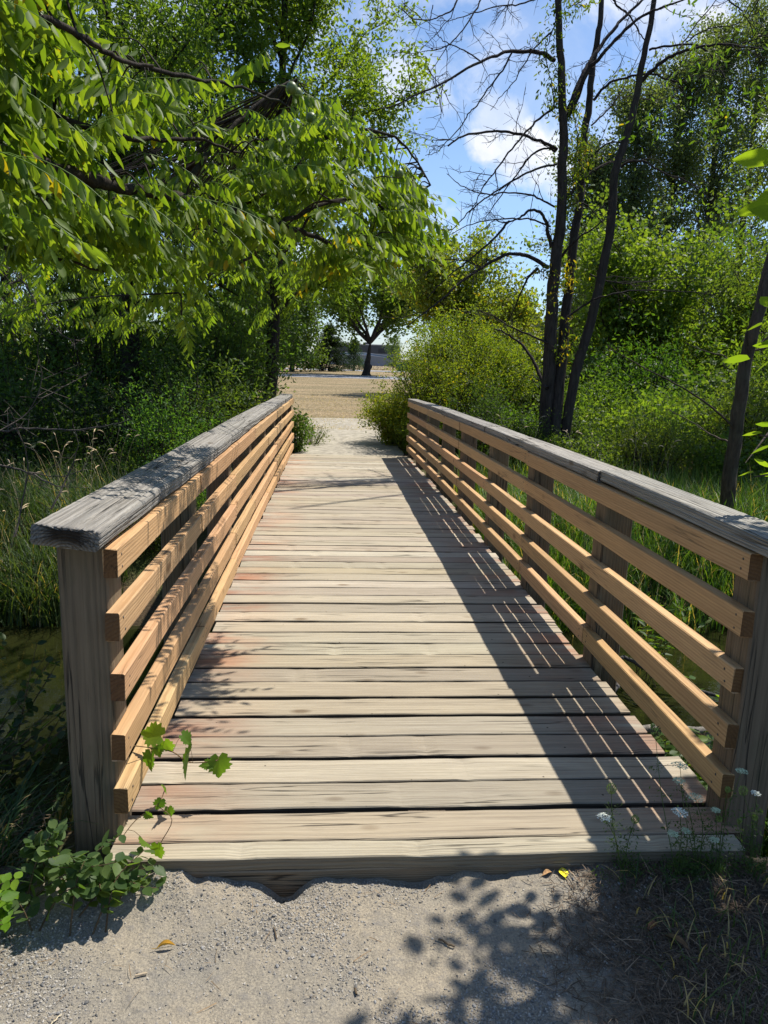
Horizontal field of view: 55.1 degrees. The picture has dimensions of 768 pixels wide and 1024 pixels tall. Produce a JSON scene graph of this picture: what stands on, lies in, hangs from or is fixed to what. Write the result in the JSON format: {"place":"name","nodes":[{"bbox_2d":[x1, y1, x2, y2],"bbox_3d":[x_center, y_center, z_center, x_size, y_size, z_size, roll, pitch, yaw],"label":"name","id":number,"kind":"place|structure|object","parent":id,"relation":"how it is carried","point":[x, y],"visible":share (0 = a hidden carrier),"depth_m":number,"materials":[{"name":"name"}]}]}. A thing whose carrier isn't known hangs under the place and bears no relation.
{"place":"outdoors","nodes":[
{"label":"outdoors","id":0,"kind":"place"},
{"bbox_2d":[1,429,137,531],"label":"grass seed heads","id":1,"kind":"object","parent":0,"point":[80,459],"depth_m":8.31,"materials":[{"name":"plant"}]},
{"bbox_2d":[82,364,422,376],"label":"lawn","id":2,"kind":"structure","parent":0,"point":[353,373],"depth_m":80.23,"materials":[{"name":"beige soil"}]},
{"bbox_2d":[20,374,606,437],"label":"ground","id":3,"kind":"structure","parent":0,"point":[330,388],"depth_m":36.03,"materials":[{"name":"beige gravel"}]},
{"bbox_2d":[522,121,647,356],"bbox_3d":[7.370,-8.836,27.064,4.886,10.252,4.324,1,12,-4],"label":"poplar tree","id":4,"kind":"object","parent":3,"relation":"on","point":[603,173],"visible":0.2,"depth_m":25.94,"materials":[{"name":"green plant"}]},
{"bbox_2d":[584,56,689,352],"bbox_3d":[9.137,-9.817,27.261,4.359,12.193,4.661,1,12,-4],"label":"poplar tree","id":5,"kind":"object","parent":3,"relation":"on","point":[643,108],"visible":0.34,"depth_m":26.07,"materials":[{"name":"green plant"}]},
{"bbox_2d":[632,28,742,328],"bbox_3d":[10.846,-10.761,28.202,4.706,13.746,4.543,1,12,-4],"label":"poplar tree","id":6,"kind":"object","parent":3,"relation":"on","point":[687,158],"visible":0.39,"depth_m":27.02,"materials":[{"name":"green plant"}]},
{"bbox_2d":[672,4,767,336],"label":"poplar tree","id":7,"kind":"object","parent":3,"relation":"on","point":[732,54],"visible":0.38,"depth_m":28.06,"materials":[{"name":"green plant"}]},
{"bbox_2d":[703,0,767,356],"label":"poplar tree","id":8,"kind":"object","parent":3,"relation":"on","point":[753,62],"visible":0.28,"depth_m":29.15,"materials":[{"name":"green plant"}]},
{"bbox_2d":[295,418,403,455],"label":"path","id":9,"kind":"structure","parent":0,"point":[351,441],"depth_m":15.49,"materials":[{"name":"beige gravel"}]},
{"bbox_2d":[0,351,726,901],"bbox_3d":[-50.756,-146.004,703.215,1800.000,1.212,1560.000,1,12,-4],"label":"ground","id":10,"kind":"structure","parent":0,"point":[148,611],"depth_m":7.73,"materials":[{"name":"green plant"}]},
{"bbox_2d":[0,871,22,932],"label":"snowberry shrub","id":11,"kind":"object","parent":10,"relation":"on","point":[8,897],"visible":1,"depth_m":2.09,"materials":[{"name":"green plant"}]},
{"bbox_2d":[0,328,65,444],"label":"thicket shrub","id":12,"kind":"object","parent":10,"relation":"on","point":[20,361],"visible":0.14,"depth_m":11.85,"materials":[{"name":"green plant"}]},
{"bbox_2d":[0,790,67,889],"bbox_3d":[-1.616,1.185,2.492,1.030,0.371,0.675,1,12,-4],"label":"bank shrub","id":13,"kind":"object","parent":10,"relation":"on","point":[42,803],"visible":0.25,"depth_m":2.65,"materials":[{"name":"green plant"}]},
{"bbox_2d":[0,632,73,831],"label":"bank shrub","id":14,"kind":"object","parent":10,"relation":"on","point":[12,747],"visible":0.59,"depth_m":3.18,"materials":[{"name":"green plant"}]},
{"bbox_2d":[0,805,77,957],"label":"plant litter","id":15,"kind":"object","parent":10,"relation":"on","point":[3,849],"visible":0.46,"depth_m":2.48,"materials":[{"name":"green plant"}]},
{"bbox_2d":[0,742,95,888],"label":"bank grass","id":16,"kind":"structure","parent":10,"relation":"on","point":[9,839],"depth_m":2.54,"materials":[{"name":"green plant"}]},
{"bbox_2d":[1,413,107,490],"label":"thicket shrub","id":17,"kind":"object","parent":10,"relation":"on","point":[31,453],"visible":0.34,"depth_m":9.53,"materials":[{"name":"green plant"}]},
{"bbox_2d":[0,44,109,389],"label":"ash tree","id":18,"kind":"object","parent":10,"relation":"on","point":[17,304],"visible":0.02,"depth_m":14.61,"materials":[{"name":"green plant"}]},
{"bbox_2d":[0,335,112,472],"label":"thicket shrub","id":19,"kind":"object","parent":10,"relation":"on","point":[8,389],"visible":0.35,"depth_m":10.79,"materials":[{"name":"green plant"}]},
{"bbox_2d":[0,260,119,439],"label":"thicket shrub","id":20,"kind":"object","parent":10,"relation":"on","point":[19,338],"visible":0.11,"depth_m":13.68,"materials":[{"name":"green plant"}]},
{"bbox_2d":[0,4,140,375],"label":"maple tree","id":21,"kind":"object","parent":10,"relation":"on","point":[4,300],"depth_m":17.73,"materials":[{"name":"green plant"}]},
{"bbox_2d":[0,359,152,486],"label":"thicket shrub","id":22,"kind":"object","parent":10,"relation":"on","point":[97,419],"visible":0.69,"depth_m":9.68,"materials":[{"name":"green plant"}]},
{"bbox_2d":[0,446,158,627],"bbox_3d":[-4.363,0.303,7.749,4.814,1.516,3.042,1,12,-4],"label":"reed grass","id":23,"kind":"structure","parent":10,"relation":"on","point":[38,589],"depth_m":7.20,"materials":[{"name":"green plant"}]},
{"bbox_2d":[28,441,130,501],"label":"thicket shrub","id":24,"kind":"object","parent":10,"relation":"on","point":[74,467],"visible":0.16,"depth_m":9.13,"materials":[{"name":"green plant"}]},
{"bbox_2d":[29,351,134,461],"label":"thicket shrub","id":25,"kind":"object","parent":10,"relation":"on","point":[82,399],"visible":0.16,"depth_m":11.45,"materials":[{"name":"green plant"}]},
{"bbox_2d":[0,818,166,936],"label":"snowberry shrub","id":26,"kind":"object","parent":10,"relation":"on","point":[93,876],"visible":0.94,"depth_m":2.19,"materials":[{"name":"green plant"}]},
{"bbox_2d":[0,273,230,449],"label":"thicket shrub","id":27,"kind":"object","parent":10,"relation":"on","point":[100,351],"visible":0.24,"depth_m":12.63,"materials":[{"name":"green plant"}]},
{"bbox_2d":[78,425,188,485],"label":"thicket shrub","id":28,"kind":"object","parent":10,"relation":"on","point":[129,459],"visible":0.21,"depth_m":9.26,"materials":[{"name":"green plant"}]},
{"bbox_2d":[88,360,230,508],"bbox_3d":[-2.901,-0.880,9.524,1.914,2.120,1.723,3,12,7],"label":"thicket shrub","id":29,"kind":"object","parent":10,"relation":"on","point":[179,427],"visible":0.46,"depth_m":9.32,"materials":[{"name":"green plant"}]},
{"bbox_2d":[0,0,344,454],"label":"ash tree","id":30,"kind":"object","parent":10,"relation":"on","point":[171,52],"visible":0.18,"depth_m":10.60,"materials":[{"name":"green plant"}]},
{"bbox_2d":[67,289,284,398],"bbox_3d":[-4.582,-3.099,15.904,4.628,3.590,3.916,-2,12,-15],"label":"thicket shrub","id":31,"kind":"object","parent":10,"relation":"on","point":[183,337],"visible":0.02,"depth_m":15.52,"materials":[{"name":"green plant"}]},
{"bbox_2d":[97,338,256,464],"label":"thicket shrub","id":32,"kind":"object","parent":10,"relation":"on","point":[164,396],"visible":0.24,"depth_m":10.61,"materials":[{"name":"green plant"}]},
{"bbox_2d":[97,314,278,432],"bbox_3d":[-3.290,-2.018,12.608,2.937,2.652,3.471,-6,14,-33],"label":"thicket shrub","id":33,"kind":"object","parent":10,"relation":"on","point":[143,373],"visible":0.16,"depth_m":12.01,"materials":[{"name":"green plant"}]},
{"bbox_2d":[140,378,240,457],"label":"thicket shrub","id":34,"kind":"object","parent":10,"relation":"on","point":[211,413],"visible":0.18,"depth_m":10.46,"materials":[{"name":"green plant"}]},
{"bbox_2d":[80,284,302,413],"bbox_3d":[-3.435,-2.645,14.367,3.698,3.355,4.370,0,12,-7],"label":"thicket shrub","id":35,"kind":"object","parent":10,"relation":"on","point":[263,305],"visible":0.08,"depth_m":13.66,"materials":[{"name":"green plant"}]},
{"bbox_2d":[125,338,289,464],"bbox_3d":[-2.704,-1.634,11.800,2.571,2.233,2.175,-6,14,-31],"label":"thicket shrub","id":36,"kind":"object","parent":10,"relation":"on","point":[234,400],"visible":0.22,"depth_m":11.46,"materials":[{"name":"green plant"}]},
{"bbox_2d":[129,288,297,418],"bbox_3d":[-2.988,-2.322,12.870,2.756,3.359,3.063,6,12,18],"label":"thicket shrub","id":37,"kind":"object","parent":10,"relation":"on","point":[250,356],"visible":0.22,"depth_m":12.64,"materials":[{"name":"green plant"}]},
{"bbox_2d":[157,292,287,418],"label":"thicket shrub","id":38,"kind":"object","parent":10,"relation":"on","point":[257,334],"visible":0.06,"depth_m":14.30,"materials":[{"name":"green plant"}]},
{"bbox_2d":[0,0,468,367],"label":"walnut tree","id":39,"kind":"object","parent":10,"relation":"on","point":[76,221],"visible":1,"depth_m":3.13,"materials":[{"name":"leaf"},{"name":"bark"},{"name":"green fruit husk"}]},
{"bbox_2d":[0,265,135,536],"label":"dead branch","id":40,"kind":"object","parent":39,"relation":"attached to","point":[27,472],"visible":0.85,"depth_m":6.18,"materials":[{"name":"brown wood"}]},
{"bbox_2d":[205,236,320,369],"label":"shade tree","id":41,"kind":"object","parent":10,"relation":"on","point":[293,330],"visible":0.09,"depth_m":64.02,"materials":[{"name":"green plant"}]},
{"bbox_2d":[242,267,333,371],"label":"roadside tree","id":42,"kind":"object","parent":10,"relation":"on","point":[312,316],"visible":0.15,"depth_m":79.67,"materials":[{"name":"green plant"}]},
{"bbox_2d":[292,402,320,452],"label":"path weed","id":43,"kind":"object","parent":10,"relation":"on","point":[300,440],"visible":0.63,"depth_m":13.58,"materials":[{"name":"green plant"}]},
{"bbox_2d":[172,0,449,399],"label":"ash tree","id":44,"kind":"object","parent":10,"relation":"on","point":[357,77],"visible":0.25,"depth_m":13.41,"materials":[{"name":"green plant"}]},
{"bbox_2d":[310,323,358,371],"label":"spruce tree","id":45,"kind":"object","parent":10,"relation":"on","point":[336,359],"visible":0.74,"depth_m":86.94,"materials":[{"name":"green plant"}]},
{"bbox_2d":[342,339,364,370],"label":"spruce tree","id":46,"kind":"object","parent":10,"relation":"on","point":[359,361],"visible":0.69,"depth_m":96.50,"materials":[{"name":"green plant"}]},
{"bbox_2d":[301,248,430,375],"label":"shade tree","id":47,"kind":"object","parent":10,"relation":"on","point":[351,315],"visible":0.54,"depth_m":69.66,"materials":[{"name":"green plant"}]},
{"bbox_2d":[352,380,419,445],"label":"shrub","id":48,"kind":"object","parent":10,"relation":"on","point":[379,414],"visible":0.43,"depth_m":15.06,"materials":[{"name":"green plant"}]},
{"bbox_2d":[30,393,767,897],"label":"footbridge","id":49,"kind":"object","parent":10,"relation":"on","point":[382,669],"visible":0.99,"depth_m":3.18,"materials":[{"name":"brown wood"}]},
{"bbox_2d":[124,721,231,858],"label":"grape vine","id":50,"kind":"object","parent":49,"relation":"attached to","point":[154,732],"visible":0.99,"depth_m":2.58,"materials":[{"name":"green plant"}]},
{"bbox_2d":[386,394,459,453],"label":"shrub","id":51,"kind":"object","parent":10,"relation":"on","point":[402,431],"visible":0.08,"depth_m":14.06,"materials":[{"name":"green plant"}]},
{"bbox_2d":[371,321,523,452],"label":"flowering shrub","id":52,"kind":"object","parent":10,"relation":"on","point":[428,385],"visible":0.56,"depth_m":14.15,"materials":[{"name":"green plant"}]},
{"bbox_2d":[381,217,541,344],"bbox_3d":[3.264,-10.159,36.649,8.614,8.740,7.830,-6,14,-32],"label":"turning tree","id":53,"kind":"object","parent":10,"relation":"on","point":[422,287],"visible":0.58,"depth_m":34.96,"materials":[{"name":"green plant"}]},
{"bbox_2d":[394,296,543,418],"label":"flowering shrub","id":54,"kind":"object","parent":10,"relation":"on","point":[511,359],"visible":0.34,"depth_m":15.44,"materials":[{"name":"green plant"}]},
{"bbox_2d":[439,361,538,448],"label":"thicket shrub","id":55,"kind":"object","parent":10,"relation":"on","point":[498,398],"visible":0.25,"depth_m":13.53,"materials":[{"name":"green plant"}]},
{"bbox_2d":[440,379,552,465],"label":"thicket shrub","id":56,"kind":"object","parent":10,"relation":"on","point":[489,417],"visible":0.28,"depth_m":12.49,"materials":[{"name":"green plant"}]},
{"bbox_2d":[448,261,560,354],"bbox_3d":[6.027,-8.742,35.795,6.610,6.475,6.040,-8,15,-38],"label":"turning tree","id":57,"kind":"object","parent":10,"relation":"on","point":[526,314],"visible":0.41,"depth_m":33.44,"materials":[{"name":"green plant"}]},
{"bbox_2d":[485,403,548,460],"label":"bank shrub","id":58,"kind":"object","parent":10,"relation":"on","point":[512,413],"visible":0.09,"depth_m":13.36,"materials":[{"name":"green plant"}]},
{"bbox_2d":[466,324,569,424],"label":"bank shrub","id":59,"kind":"object","parent":10,"relation":"on","point":[538,382],"visible":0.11,"depth_m":17.12,"materials":[{"name":"green plant"}]},
{"bbox_2d":[500,408,572,470],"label":"thicket shrub","id":60,"kind":"object","parent":10,"relation":"on","point":[543,438],"visible":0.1,"depth_m":11.82,"materials":[{"name":"green plant"}]},
{"bbox_2d":[512,354,619,424],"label":"bank shrub","id":61,"kind":"object","parent":10,"relation":"on","point":[567,376],"visible":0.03,"depth_m":18.02,"materials":[{"name":"green plant"}]},
{"bbox_2d":[521,392,622,453],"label":"bank shrub","id":62,"kind":"object","parent":10,"relation":"on","point":[593,416],"visible":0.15,"depth_m":13.64,"materials":[{"name":"green plant"}]},
{"bbox_2d":[377,0,767,440],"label":"dead tree","id":63,"kind":"object","parent":10,"relation":"on","point":[552,377],"visible":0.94,"depth_m":11.31,"materials":[{"name":"brown plant"}]},
{"bbox_2d":[527,0,611,365],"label":"creeper vine","id":64,"kind":"object","parent":63,"relation":"attached to","point":[578,139],"visible":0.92,"depth_m":11.26,"materials":[{"name":"green plant"}]},
{"bbox_2d":[526,394,621,452],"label":"thicket shrub","id":65,"kind":"object","parent":10,"relation":"on","point":[574,430],"visible":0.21,"depth_m":12.89,"materials":[{"name":"green plant"}]},
{"bbox_2d":[508,316,659,426],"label":"bank shrub","id":66,"kind":"object","parent":10,"relation":"on","point":[581,323],"visible":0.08,"depth_m":19.56,"materials":[{"name":"green plant"}]},
{"bbox_2d":[527,350,641,446],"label":"bank shrub","id":67,"kind":"object","parent":10,"relation":"on","point":[607,394],"visible":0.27,"depth_m":15.38,"materials":[{"name":"green plant"}]},
{"bbox_2d":[547,427,623,465],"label":"bank shrub","id":68,"kind":"object","parent":10,"relation":"on","point":[591,443],"visible":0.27,"depth_m":11.36,"materials":[{"name":"green plant"}]},
{"bbox_2d":[457,457,767,635],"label":"reed grass","id":69,"kind":"structure","parent":10,"relation":"on","point":[718,577],"depth_m":8.06,"materials":[{"name":"green plant"}]},
{"bbox_2d":[509,178,757,394],"bbox_3d":[6.570,-5.779,20.148,5.708,7.105,6.141,1,12,-4],"label":"maple tree","id":70,"kind":"object","parent":10,"relation":"on","point":[669,308],"visible":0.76,"depth_m":18.90,"materials":[{"name":"green plant"}]},
{"bbox_2d":[566,304,722,441],"bbox_3d":[5.989,-2.934,17.266,3.501,3.730,3.351,-8,15,-38],"label":"bank shrub","id":71,"kind":"object","parent":10,"relation":"on","point":[663,369],"visible":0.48,"depth_m":16.76,"materials":[{"name":"green plant"}]},
{"bbox_2d":[600,377,703,459],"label":"bank shrub","id":72,"kind":"object","parent":10,"relation":"on","point":[631,406],"visible":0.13,"depth_m":13.42,"materials":[{"name":"green plant"}]},
{"bbox_2d":[569,277,738,405],"bbox_3d":[7.893,-4.536,22.178,6.002,5.465,5.745,1,12,-2],"label":"bank shrub","id":73,"kind":"object","parent":10,"relation":"on","point":[695,357],"visible":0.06,"depth_m":21.03,"materials":[{"name":"green plant"}]},
{"bbox_2d":[602,385,717,470],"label":"bank shrub","id":74,"kind":"object","parent":10,"relation":"on","point":[647,411],"visible":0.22,"depth_m":12.51,"materials":[{"name":"green plant"}]},
{"bbox_2d":[604,389,718,480],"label":"bank shrub","id":75,"kind":"object","parent":10,"relation":"on","point":[651,442],"visible":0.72,"depth_m":11.18,"materials":[{"name":"green plant"}]},
{"bbox_2d":[610,383,722,454],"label":"bank shrub","id":76,"kind":"object","parent":10,"relation":"on","point":[669,394],"visible":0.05,"depth_m":14.78,"materials":[{"name":"green plant"}]},
{"bbox_2d":[607,0,767,508],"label":"leaning tree","id":77,"kind":"object","parent":10,"relation":"on","point":[733,449],"visible":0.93,"depth_m":8.36,"materials":[{"name":"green plant"}]},
{"bbox_2d":[632,320,766,393],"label":"bank shrub","id":78,"kind":"object","parent":10,"relation":"on","point":[712,356],"visible":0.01,"depth_m":23.08,"materials":[{"name":"green plant"}]},
{"bbox_2d":[649,357,767,417],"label":"bank shrub","id":79,"kind":"object","parent":10,"relation":"on","point":[711,382],"visible":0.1,"depth_m":16.13,"materials":[{"name":"green plant"}]},
{"bbox_2d":[672,415,755,475],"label":"bank shrub","id":80,"kind":"object","parent":10,"relation":"on","point":[702,437],"visible":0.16,"depth_m":12.02,"materials":[{"name":"green plant"}]},
{"bbox_2d":[671,193,767,375],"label":"maple tree","id":81,"kind":"object","parent":10,"relation":"on","point":[758,265],"visible":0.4,"depth_m":20.03,"materials":[{"name":"green plant"}]},
{"bbox_2d":[676,360,767,462],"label":"bank shrub","id":82,"kind":"object","parent":10,"relation":"on","point":[724,408],"visible":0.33,"depth_m":12.49,"materials":[{"name":"green plant"}]},
{"bbox_2d":[676,423,767,483],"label":"bank shrub","id":83,"kind":"object","parent":10,"relation":"on","point":[749,449],"visible":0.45,"depth_m":10.98,"materials":[{"name":"green plant"}]},
{"bbox_2d":[687,274,767,400],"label":"bank shrub","id":84,"kind":"object","parent":10,"relation":"on","point":[761,355],"visible":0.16,"depth_m":17.11,"materials":[{"name":"green plant"}]},
{"bbox_2d":[695,0,767,352],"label":"locust tree","id":85,"kind":"object","parent":10,"relation":"on","point":[752,295],"visible":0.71,"depth_m":13.16,"materials":[{"name":"green plant"}]},
{"bbox_2d":[721,148,767,497],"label":"ash sapling","id":86,"kind":"object","parent":10,"relation":"on","point":[758,157],"visible":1,"depth_m":1.99,"materials":[{"name":"green plant"}]},
{"bbox_2d":[20,353,710,373],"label":"lawn","id":87,"kind":"structure","parent":0,"point":[379,368],"depth_m":125.13,"materials":[{"name":"green plant"}]},
{"bbox_2d":[331,342,400,367],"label":"camper trailer","id":88,"kind":"object","parent":87,"relation":"on","point":[378,353],"visible":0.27,"depth_m":115.53,"materials":[{"name":"white metal"}]},
{"bbox_2d":[0,856,767,1023],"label":"gravel path","id":89,"kind":"structure","parent":0,"point":[249,967],"depth_m":2.11,"materials":[{"name":"grey gravel"}]},
{"bbox_2d":[37,868,637,1023],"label":"dry straw","id":90,"kind":"object","parent":89,"relation":"on","point":[314,996],"visible":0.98,"depth_m":2.09,"materials":[{"name":"beige plant"}]},
{"bbox_2d":[591,782,655,892],"bbox_3d":[0.778,1.035,2.381,0.227,0.361,0.132,1,12,-4],"label":"wild carrot","id":91,"kind":"object","parent":89,"relation":"on","point":[634,819],"visible":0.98,"depth_m":2.38,"materials":[{"name":"green plant"}]},
{"bbox_2d":[502,852,767,1023],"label":"plant litter","id":92,"kind":"object","parent":89,"relation":"on","point":[649,1006],"visible":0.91,"depth_m":2.16,"materials":[{"name":"plant"}]},
{"bbox_2d":[604,852,767,1023],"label":"weeds","id":93,"kind":"object","parent":92,"relation":"on","point":[706,998],"visible":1,"depth_m":2.16,"materials":[{"name":"brown plant"}]},
{"bbox_2d":[670,761,721,880],"bbox_3d":[1.019,1.028,2.427,0.199,0.360,0.137,13,16,42],"label":"wild carrot","id":94,"kind":"object","parent":92,"relation":"on","point":[681,781],"visible":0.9,"depth_m":2.42,"materials":[{"name":"green plant"}]},
{"bbox_2d":[697,768,747,882],"bbox_3d":[1.098,1.023,2.389,0.169,0.394,0.122,1,12,-4],"label":"wild carrot","id":95,"kind":"object","parent":92,"relation":"on","point":[716,839],"visible":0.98,"depth_m":2.39,"materials":[{"name":"green plant"}]},
{"bbox_2d":[724,786,767,878],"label":"wild carrot","id":96,"kind":"object","parent":92,"relation":"on","point":[754,817],"visible":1,"depth_m":2.40,"materials":[{"name":"green plant"}]},
{"bbox_2d":[647,725,701,883],"bbox_3d":[0.943,0.983,2.453,0.179,0.464,0.289,1,12,-4],"label":"wild carrot","id":97,"kind":"object","parent":89,"relation":"on","point":[673,833],"visible":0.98,"depth_m":2.39,"materials":[{"name":"green plant"}]},
{"bbox_2d":[0,618,767,830],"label":"creek water","id":98,"kind":"structure","parent":0,"point":[20,646],"depth_m":6.00,"materials":[{"name":"green liquid"}]},
{"bbox_2d":[1,0,767,359],"label":"sky","id":99,"kind":"structure","parent":0,"point":[578,42],"materials":[{"name":"blue"}]},
{"bbox_2d":[278,374,697,385],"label":"road","id":100,"kind":"structure","parent":0,"point":[334,376],"depth_m":66.29,"materials":[{"name":"grey asphalt"}]},
{"bbox_2d":[453,440,767,533],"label":"meadow grass","id":101,"kind":"structure","parent":0,"point":[693,475],"depth_m":10.76,"materials":[{"name":"green plant"}]},
{"bbox_2d":[626,603,713,687],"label":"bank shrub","id":102,"kind":"object","parent":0,"point":[657,646],"visible":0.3,"depth_m":6.00,"materials":[{"name":"green plant"}]},
{"bbox_2d":[650,697,718,788],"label":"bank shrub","id":103,"kind":"object","parent":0,"point":[668,749],"visible":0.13,"depth_m":4.47,"materials":[{"name":"green plant"}]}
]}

